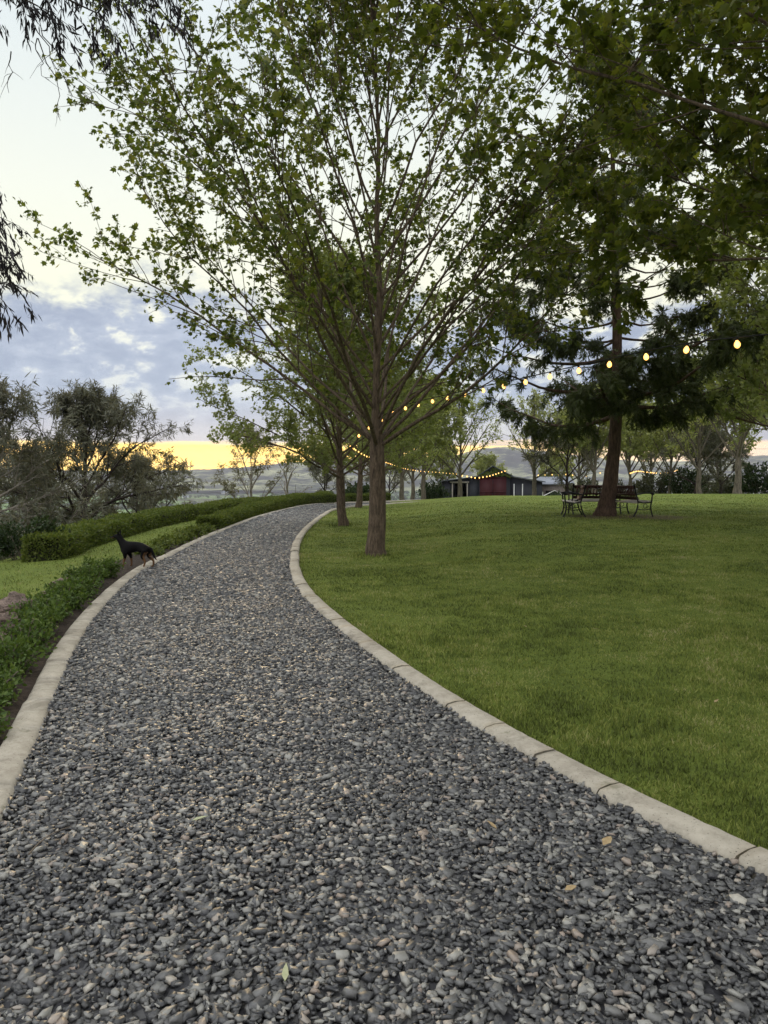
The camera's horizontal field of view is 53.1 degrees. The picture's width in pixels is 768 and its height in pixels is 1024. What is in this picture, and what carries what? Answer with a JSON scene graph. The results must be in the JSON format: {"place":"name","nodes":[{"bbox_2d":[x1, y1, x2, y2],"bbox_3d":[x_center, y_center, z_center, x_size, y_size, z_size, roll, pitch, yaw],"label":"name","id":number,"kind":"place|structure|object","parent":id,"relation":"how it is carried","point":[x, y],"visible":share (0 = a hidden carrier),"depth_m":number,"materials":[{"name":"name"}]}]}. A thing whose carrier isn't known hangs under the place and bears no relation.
{"place":"outdoors","nodes":[
{"label":"outdoors","id":0,"kind":"place"},
{"bbox_2d":[0,503,767,1023],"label":"gravel","id":1,"kind":"structure","parent":0,"point":[236,585],"depth_m":3.02,"materials":[{"name":"grey gravel"}]},
{"bbox_2d":[28,826,70,854],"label":"twig","id":2,"kind":"object","parent":1,"relation":"on","point":[35,846],"visible":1,"depth_m":3.03,"materials":[{"name":"grey wood"}]},
{"bbox_2d":[282,963,288,980],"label":"fallen leaf","id":3,"kind":"object","parent":1,"relation":"on","point":[285,973],"visible":1,"depth_m":2.24,"materials":[{"name":"plant"}]},
{"bbox_2d":[565,885,575,889],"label":"fallen leaf","id":4,"kind":"object","parent":1,"relation":"on","point":[570,887],"visible":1,"depth_m":2.71,"materials":[{"name":"beige plant"}]},
{"bbox_2d":[602,836,611,844],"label":"fallen leaf","id":5,"kind":"object","parent":1,"relation":"on","point":[607,840],"visible":1,"depth_m":3.05,"materials":[{"name":"beige plant"}]},
{"bbox_2d":[0,491,767,878],"bbox_3d":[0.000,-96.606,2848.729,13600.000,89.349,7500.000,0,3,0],"label":"ground","id":6,"kind":"structure","parent":0,"point":[424,503],"depth_m":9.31,"materials":[{"name":"green plant"}]},
{"bbox_2d":[0,540,22,559],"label":"bush","id":7,"kind":"object","parent":6,"relation":"on","point":[16,554],"visible":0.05,"depth_m":21.66,"materials":[{"name":"green plant"}]},
{"bbox_2d":[0,512,70,560],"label":"bush","id":8,"kind":"object","parent":6,"relation":"on","point":[10,545],"visible":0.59,"depth_m":14.57,"materials":[{"name":"green plant"}]},
{"bbox_2d":[0,372,109,557],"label":"gum tree","id":9,"kind":"object","parent":6,"relation":"on","point":[6,396],"visible":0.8,"depth_m":25.56,"materials":[{"name":"green plant"}]},
{"bbox_2d":[0,446,118,540],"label":"gum tree","id":10,"kind":"object","parent":6,"relation":"on","point":[7,469],"visible":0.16,"depth_m":34.84,"materials":[{"name":"green plant"}]},
{"bbox_2d":[38,507,87,525],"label":"bush","id":11,"kind":"object","parent":6,"relation":"on","point":[67,518],"visible":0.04,"depth_m":27.43,"materials":[{"name":"green plant"}]},
{"bbox_2d":[0,0,201,341],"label":"gum tree","id":12,"kind":"object","parent":6,"relation":"on","point":[95,46],"visible":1,"depth_m":7.61,"materials":[{"name":"green plant"}]},
{"bbox_2d":[0,378,202,525],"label":"gum tree","id":13,"kind":"object","parent":6,"relation":"on","point":[82,410],"visible":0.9,"depth_m":30.34,"materials":[{"name":"green plant"}]},
{"bbox_2d":[65,449,207,513],"bbox_3d":[-12.162,-0.323,38.186,7.036,5.593,6.008,2,3,31],"label":"gum tree","id":14,"kind":"object","parent":6,"relation":"on","point":[111,491],"visible":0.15,"depth_m":37.82,"materials":[{"name":"green plant"}]},
{"bbox_2d":[0,505,297,745],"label":"garden bed","id":15,"kind":"object","parent":6,"relation":"on","point":[31,679],"visible":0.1,"depth_m":6.81,"materials":[{"name":"brown soil"}]},
{"bbox_2d":[0,613,14,638],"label":"rock","id":16,"kind":"object","parent":15,"relation":"on","point":[3,617],"visible":0.31,"depth_m":6.80,"materials":[{"name":"stone"}]},
{"bbox_2d":[0,684,21,739],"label":"shrub","id":17,"kind":"object","parent":15,"relation":"on","point":[3,718],"visible":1,"depth_m":4.25,"materials":[{"name":"green plant"}]},
{"bbox_2d":[5,611,20,624],"bbox_3d":[-3.690,1.094,7.251,0.453,0.271,0.399,0,3,2],"label":"rock","id":18,"kind":"object","parent":15,"relation":"on","point":[8,614],"visible":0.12,"depth_m":7.33,"materials":[{"name":"stone"}]},
{"bbox_2d":[0,654,31,706],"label":"shrub","id":19,"kind":"object","parent":15,"relation":"on","point":[5,679],"visible":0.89,"depth_m":5.01,"materials":[{"name":"green plant"}]},
{"bbox_2d":[0,591,32,605],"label":"rock","id":20,"kind":"object","parent":15,"relation":"on","point":[13,597],"visible":0.23,"depth_m":8.12,"materials":[{"name":"stone"}]},
{"bbox_2d":[0,600,34,612],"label":"rock","id":21,"kind":"object","parent":15,"relation":"on","point":[4,608],"visible":0.19,"depth_m":7.69,"materials":[{"name":"stone"}]},
{"bbox_2d":[0,628,53,675],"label":"shrub","id":22,"kind":"object","parent":15,"relation":"on","point":[8,655],"visible":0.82,"depth_m":5.64,"materials":[{"name":"green plant"}]},
{"bbox_2d":[0,607,61,656],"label":"shrub","id":23,"kind":"object","parent":15,"relation":"on","point":[29,634],"visible":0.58,"depth_m":6.29,"materials":[{"name":"green plant"}]},
{"bbox_2d":[9,600,72,639],"bbox_3d":[-3.125,1.002,6.968,0.518,0.402,0.822,-2,4,-40],"label":"shrub","id":24,"kind":"object","parent":15,"relation":"on","point":[52,611],"visible":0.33,"depth_m":6.92,"materials":[{"name":"green plant"}]},
{"bbox_2d":[6,588,78,623],"bbox_3d":[-3.343,0.968,7.667,0.720,0.428,0.674,2,3,34],"label":"shrub","id":25,"kind":"object","parent":15,"relation":"on","point":[46,602],"visible":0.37,"depth_m":7.65,"materials":[{"name":"green plant"}]},
{"bbox_2d":[26,576,97,610],"bbox_3d":[-3.555,0.913,8.310,0.756,0.447,0.638,1,3,13],"label":"shrub","id":26,"kind":"object","parent":15,"relation":"on","point":[81,597],"visible":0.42,"depth_m":8.29,"materials":[{"name":"green plant"}]},
{"bbox_2d":[45,572,103,597],"bbox_3d":[-3.633,0.891,9.179,0.675,0.395,0.640,2,3,29],"label":"shrub","id":27,"kind":"object","parent":15,"relation":"on","point":[86,582],"visible":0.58,"depth_m":9.09,"materials":[{"name":"green plant"}]},
{"bbox_2d":[57,558,111,584],"bbox_3d":[-3.869,0.828,9.999,0.711,0.480,0.630,2,4,40],"label":"shrub","id":28,"kind":"object","parent":15,"relation":"on","point":[84,571],"visible":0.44,"depth_m":9.94,"materials":[{"name":"green plant"}]},
{"bbox_2d":[78,552,125,578],"bbox_3d":[-3.985,0.796,10.800,0.700,0.414,0.755,0,3,0],"label":"shrub","id":29,"kind":"object","parent":15,"relation":"on","point":[112,567],"visible":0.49,"depth_m":10.80,"materials":[{"name":"green plant"}]},
{"bbox_2d":[132,544,165,555],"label":"shrub","id":30,"kind":"object","parent":15,"relation":"on","point":[158,551],"visible":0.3,"depth_m":13.94,"materials":[{"name":"green plant"}]},
{"bbox_2d":[147,537,174,548],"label":"shrub","id":31,"kind":"object","parent":15,"relation":"on","point":[158,542],"visible":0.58,"depth_m":14.92,"materials":[{"name":"green plant"}]},
{"bbox_2d":[149,532,189,545],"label":"shrub","id":32,"kind":"object","parent":15,"relation":"on","point":[177,540],"visible":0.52,"depth_m":15.87,"materials":[{"name":"green plant"}]},
{"bbox_2d":[166,529,201,540],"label":"shrub","id":33,"kind":"object","parent":15,"relation":"on","point":[190,535],"visible":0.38,"depth_m":16.96,"materials":[{"name":"green plant"}]},
{"bbox_2d":[172,526,208,536],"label":"shrub","id":34,"kind":"object","parent":15,"relation":"on","point":[196,531],"visible":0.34,"depth_m":18.00,"materials":[{"name":"green plant"}]},
{"bbox_2d":[182,522,217,532],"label":"shrub","id":35,"kind":"object","parent":15,"relation":"on","point":[208,529],"visible":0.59,"depth_m":19.15,"materials":[{"name":"green plant"}]},
{"bbox_2d":[19,490,333,561],"bbox_3d":[-5.662,-0.100,27.624,2.987,0.858,27.548,0,3,7],"label":"hedge","id":36,"kind":"object","parent":6,"relation":"on","point":[84,535],"visible":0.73,"depth_m":17.96,"materials":[{"name":"green plant"}]},
{"bbox_2d":[0,499,422,821],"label":"kerb","id":37,"kind":"structure","parent":6,"relation":"on","point":[18,743],"depth_m":5.08,"materials":[{"name":"concrete"}]},
{"bbox_2d":[110,531,156,566],"bbox_3d":[-3.939,0.583,12.060,0.814,0.565,0.213,1,3,14],"label":"dog","id":38,"kind":"object","parent":37,"relation":"on","point":[128,548],"visible":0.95,"depth_m":12.01},
{"bbox_2d":[211,421,294,496],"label":"gum tree","id":39,"kind":"object","parent":6,"relation":"on","point":[239,478],"visible":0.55,"depth_m":43.70,"materials":[{"name":"green plant"}]},
{"bbox_2d":[194,492,390,528],"bbox_3d":[-3.680,-0.330,31.535,3.579,0.713,22.428,1,3,13],"label":"hedge","id":40,"kind":"object","parent":6,"relation":"on","point":[223,518],"visible":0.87,"depth_m":28.65,"materials":[{"name":"green plant"}]},
{"bbox_2d":[274,444,311,494],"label":"gum tree","id":41,"kind":"object","parent":6,"relation":"on","point":[286,483],"visible":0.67,"depth_m":45.82,"materials":[{"name":"green plant"}]},
{"bbox_2d":[305,447,354,491],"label":"dark tree","id":42,"kind":"object","parent":6,"relation":"on","point":[313,469],"visible":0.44,"depth_m":55.56,"materials":[{"name":"green plant"}]},
{"bbox_2d":[182,233,485,525],"bbox_3d":[-1.390,-3.490,22.081,7.856,8.257,7.640,2,4,41],"label":"maple tree","id":43,"kind":"object","parent":6,"relation":"on","point":[329,451],"visible":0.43,"depth_m":21.04,"materials":[{"name":"green plant"}]},
{"bbox_2d":[345,481,369,493],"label":"bush","id":44,"kind":"object","parent":6,"relation":"on","point":[353,489],"visible":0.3,"depth_m":61.42,"materials":[{"name":"green plant"}]},
{"bbox_2d":[270,324,445,507],"bbox_3d":[-1.270,-4.054,33.458,7.640,8.257,7.856,1,3,11],"label":"maple tree","id":45,"kind":"object","parent":6,"relation":"on","point":[359,499],"visible":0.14,"depth_m":33.82,"materials":[{"name":"green plant"}]},
{"bbox_2d":[343,442,404,473],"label":"deciduous tree","id":46,"kind":"object","parent":6,"relation":"on","point":[386,459],"visible":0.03,"depth_m":65.69,"materials":[{"name":"green plant"}]},
{"bbox_2d":[314,370,440,480],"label":"maple tree","id":47,"kind":"object","parent":6,"relation":"on","point":[352,455],"visible":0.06,"depth_m":42.59,"materials":[{"name":"green plant"}]},
{"bbox_2d":[350,445,456,473],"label":"festoon lights","id":48,"kind":"object","parent":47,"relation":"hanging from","point":[387,462],"visible":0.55,"depth_m":29.00,"materials":[{"name":"yellow glass"}]},
{"bbox_2d":[12,0,747,556],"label":"maple tree","id":49,"kind":"object","parent":6,"relation":"on","point":[500,240],"visible":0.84,"depth_m":12.87,"materials":[{"name":"green plant"}]},
{"bbox_2d":[352,334,767,438],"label":"festoon lights","id":50,"kind":"object","parent":49,"relation":"hanging from","point":[737,343],"visible":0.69,"depth_m":10.85,"materials":[{"name":"yellow"}]},
{"bbox_2d":[1,491,767,526],"bbox_3d":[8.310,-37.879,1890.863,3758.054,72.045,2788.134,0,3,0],"label":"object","id":51,"kind":"object","parent":6,"relation":"on","point":[392,497],"visible":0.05,"depth_m":2383.72,"materials":[{"name":"green plant"}]},
{"bbox_2d":[363,459,416,498],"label":"dark tree","id":52,"kind":"object","parent":6,"relation":"on","point":[397,481],"visible":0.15,"depth_m":89.70,"materials":[{"name":"green plant"}]},
{"bbox_2d":[389,377,455,499],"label":"deciduous tree","id":53,"kind":"object","parent":6,"relation":"on","point":[401,490],"visible":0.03,"depth_m":49.66,"materials":[{"name":"green plant"}]},
{"bbox_2d":[416,479,451,498],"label":"bush","id":54,"kind":"object","parent":6,"relation":"on","point":[437,491],"visible":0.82,"depth_m":71.57,"materials":[{"name":"green plant"}]},
{"bbox_2d":[404,417,464,499],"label":"deciduous tree","id":55,"kind":"object","parent":6,"relation":"on","point":[412,497],"visible":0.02,"depth_m":73.86,"materials":[{"name":"green plant"}]},
{"bbox_2d":[406,374,475,498],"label":"deciduous tree","id":56,"kind":"object","parent":6,"relation":"on","point":[441,439],"visible":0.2,"depth_m":55.07,"materials":[{"name":"green plant"}]},
{"bbox_2d":[417,445,467,481],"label":"deciduous tree","id":57,"kind":"object","parent":6,"relation":"on","point":[437,475],"visible":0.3,"depth_m":118.59,"materials":[{"name":"green plant"}]},
{"bbox_2d":[419,387,503,496],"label":"deciduous tree","id":58,"kind":"object","parent":6,"relation":"on","point":[460,474],"visible":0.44,"depth_m":57.13,"materials":[{"name":"green plant"}]},
{"bbox_2d":[462,469,506,478],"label":"festoon lights","id":59,"kind":"object","parent":58,"relation":"hanging from","point":[485,475],"visible":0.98,"depth_m":68.20,"materials":[{"name":"yellow glass"}]},
{"bbox_2d":[469,454,507,475],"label":"deciduous tree","id":60,"kind":"object","parent":6,"relation":"on","point":[488,460],"visible":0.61,"depth_m":133.64,"materials":[{"name":"green plant"}]},
{"bbox_2d":[289,501,767,882],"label":"kerb","id":61,"kind":"structure","parent":6,"relation":"on","point":[697,832],"depth_m":3.92,"materials":[{"name":"concrete"}]},
{"bbox_2d":[495,388,580,495],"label":"deciduous tree","id":62,"kind":"object","parent":6,"relation":"on","point":[534,409],"visible":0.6,"depth_m":57.62,"materials":[{"name":"green plant"}]},
{"bbox_2d":[546,490,560,495],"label":"bush","id":63,"kind":"object","parent":6,"relation":"on","point":[556,493],"visible":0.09,"depth_m":90.07,"materials":[{"name":"green plant"}]},
{"bbox_2d":[536,477,573,495],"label":"shed","id":64,"kind":"structure","parent":6,"relation":"on","point":[549,485],"depth_m":111.98,"materials":[{"name":"grey metal"}]},
{"bbox_2d":[536,453,581,478],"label":"deciduous tree","id":65,"kind":"object","parent":6,"relation":"on","point":[556,467],"visible":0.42,"depth_m":119.17,"materials":[{"name":"green plant"}]},
{"bbox_2d":[359,0,767,334],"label":"maple tree","id":66,"kind":"object","parent":6,"relation":"on","point":[621,237],"visible":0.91,"depth_m":8.00,"materials":[{"name":"green plant"}]},
{"bbox_2d":[521,414,606,494],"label":"dark tree","id":67,"kind":"object","parent":6,"relation":"on","point":[538,456],"visible":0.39,"depth_m":55.78,"materials":[{"name":"green plant"}]},
{"bbox_2d":[560,484,586,516],"bbox_3d":[5.357,-0.335,21.761,0.644,0.914,1.306,1,3,10],"label":"garden bench","id":68,"kind":"object","parent":6,"relation":"on","point":[581,493],"visible":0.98,"depth_m":21.19,"materials":[{"name":"metal"}]},
{"bbox_2d":[545,409,607,484],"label":"deciduous tree","id":69,"kind":"object","parent":6,"relation":"on","point":[579,471],"visible":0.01,"depth_m":71.98,"materials":[{"name":"green plant"}]},
{"bbox_2d":[563,476,601,494],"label":"bush","id":70,"kind":"object","parent":6,"relation":"on","point":[581,482],"visible":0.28,"depth_m":65.49,"materials":[{"name":"green plant"}]},
{"bbox_2d":[568,484,621,514],"bbox_3d":[6.240,-0.385,22.763,1.456,0.914,0.644,0,3,0],"label":"garden bench","id":71,"kind":"object","parent":6,"relation":"on","point":[589,498],"visible":0.56,"depth_m":22.54,"materials":[{"name":"metal"}]},
{"bbox_2d":[553,382,642,492],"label":"deciduous tree","id":72,"kind":"object","parent":6,"relation":"on","point":[590,448],"visible":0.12,"depth_m":51.72,"materials":[{"name":"green plant"}]},
{"bbox_2d":[437,0,767,280],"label":"maple tree","id":73,"kind":"object","parent":6,"relation":"on","point":[700,86],"visible":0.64,"depth_m":9.94,"materials":[{"name":"green plant"}]},
{"bbox_2d":[466,31,767,516],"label":"cedar tree","id":74,"kind":"object","parent":6,"relation":"on","point":[663,378],"visible":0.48,"depth_m":20.63,"materials":[{"name":"green plant"}]},
{"bbox_2d":[618,479,639,493],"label":"bush","id":75,"kind":"object","parent":6,"relation":"on","point":[638,491],"visible":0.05,"depth_m":73.33,"materials":[{"name":"green plant"}]},
{"bbox_2d":[597,397,666,490],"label":"deciduous tree","id":76,"kind":"object","parent":6,"relation":"on","point":[628,448],"visible":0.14,"depth_m":64.85,"materials":[{"name":"green plant"}]},
{"bbox_2d":[615,484,653,516],"bbox_3d":[7.064,-0.342,21.911,0.644,0.914,1.306,-1,3,-13],"label":"garden bench","id":77,"kind":"object","parent":6,"relation":"on","point":[629,497],"visible":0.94,"depth_m":21.60,"materials":[{"name":"wood"}]},
{"bbox_2d":[621,404,674,474],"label":"deciduous tree","id":78,"kind":"object","parent":6,"relation":"on","point":[651,467],"visible":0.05,"depth_m":75.36,"materials":[{"name":"green plant"}]},
{"bbox_2d":[630,467,672,493],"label":"bush","id":79,"kind":"object","parent":6,"relation":"on","point":[647,484],"visible":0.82,"depth_m":61.54,"materials":[{"name":"green plant"}]},
{"bbox_2d":[628,400,707,493],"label":"deciduous tree","id":80,"kind":"object","parent":6,"relation":"on","point":[658,443],"visible":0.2,"depth_m":59.85,"materials":[{"name":"green plant"}]},
{"bbox_2d":[662,464,707,493],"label":"bush","id":81,"kind":"object","parent":6,"relation":"on","point":[686,486],"visible":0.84,"depth_m":59.48,"materials":[{"name":"green plant"}]},
{"bbox_2d":[638,416,734,493],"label":"dark tree","id":82,"kind":"object","parent":6,"relation":"on","point":[713,439],"visible":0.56,"depth_m":52.78,"materials":[{"name":"green plant"}]},
{"bbox_2d":[625,163,767,443],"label":"maple tree","id":83,"kind":"object","parent":6,"relation":"on","point":[754,378],"visible":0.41,"depth_m":21.97,"materials":[{"name":"green plant"}]},
{"bbox_2d":[647,375,755,493],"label":"deciduous tree","id":84,"kind":"object","parent":6,"relation":"on","point":[698,457],"visible":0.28,"depth_m":49.80,"materials":[{"name":"green plant"}]},
{"bbox_2d":[692,469,723,493],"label":"bush","id":85,"kind":"object","parent":6,"relation":"on","point":[705,491],"visible":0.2,"depth_m":69.23,"materials":[{"name":"green plant"}]},
{"bbox_2d":[690,427,752,493],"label":"dark tree","id":86,"kind":"object","parent":6,"relation":"on","point":[721,471],"visible":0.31,"depth_m":55.77,"materials":[{"name":"green plant"}]},
{"bbox_2d":[677,102,767,359],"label":"maple tree","id":87,"kind":"object","parent":6,"relation":"on","point":[731,311],"visible":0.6,"depth_m":15.93,"materials":[{"name":"green plant"}]},
{"bbox_2d":[682,330,767,493],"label":"deciduous tree","id":88,"kind":"object","parent":6,"relation":"on","point":[737,489],"visible":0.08,"depth_m":42.78,"materials":[{"name":"green plant"}]},
{"bbox_2d":[706,474,746,493],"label":"bush","id":89,"kind":"object","parent":6,"relation":"on","point":[727,490],"visible":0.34,"depth_m":63.34,"materials":[{"name":"green plant"}]},
{"bbox_2d":[693,416,767,476],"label":"deciduous tree","id":90,"kind":"object","parent":6,"relation":"on","point":[750,439],"visible":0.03,"depth_m":70.56,"materials":[{"name":"green plant"}]},
{"bbox_2d":[728,461,767,493],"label":"bush","id":91,"kind":"object","parent":6,"relation":"on","point":[753,483],"visible":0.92,"depth_m":51.41,"materials":[{"name":"green plant"}]},
{"bbox_2d":[752,407,767,431],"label":"deciduous tree","id":92,"kind":"object","parent":6,"relation":"on","point":[763,420],"visible":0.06,"depth_m":48.79,"materials":[{"name":"green plant"}]},
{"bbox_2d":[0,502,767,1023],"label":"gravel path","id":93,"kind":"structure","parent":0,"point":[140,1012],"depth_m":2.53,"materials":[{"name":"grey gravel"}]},
{"bbox_2d":[0,0,767,470],"label":"sky","id":94,"kind":"structure","parent":0,"point":[104,334],"materials":[{"name":"white"}]},
{"bbox_2d":[2,447,767,492],"bbox_3d":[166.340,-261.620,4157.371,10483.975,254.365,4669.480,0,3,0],"label":"hills","id":95,"kind":"structure","parent":0,"point":[516,465],"depth_m":4288.86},
{"bbox_2d":[437,466,545,497],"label":"barn","id":96,"kind":"structure","parent":0,"point":[498,486],"depth_m":99.86,"materials":[{"name":"wood"}]},
{"bbox_2d":[480,477,492,495],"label":"door","id":97,"kind":"structure","parent":96,"relation":"in","point":[486,483],"depth_m":99.98,"materials":[{"name":"red paint"}]},
{"bbox_2d":[478,467,511,477],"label":"creeper plant","id":98,"kind":"object","parent":96,"relation":"attached to","point":[493,471],"visible":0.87,"depth_m":99.53,"materials":[{"name":"green plant"}]},
{"bbox_2d":[493,477,505,495],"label":"door","id":99,"kind":"structure","parent":96,"relation":"in","point":[499,483],"depth_m":99.73,"materials":[{"name":"red paint"}]},
{"bbox_2d":[513,484,522,495],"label":"side door","id":100,"kind":"structure","parent":96,"relation":"in","point":[518,489],"depth_m":99.64,"materials":[{"name":"white paint"}]}
]}

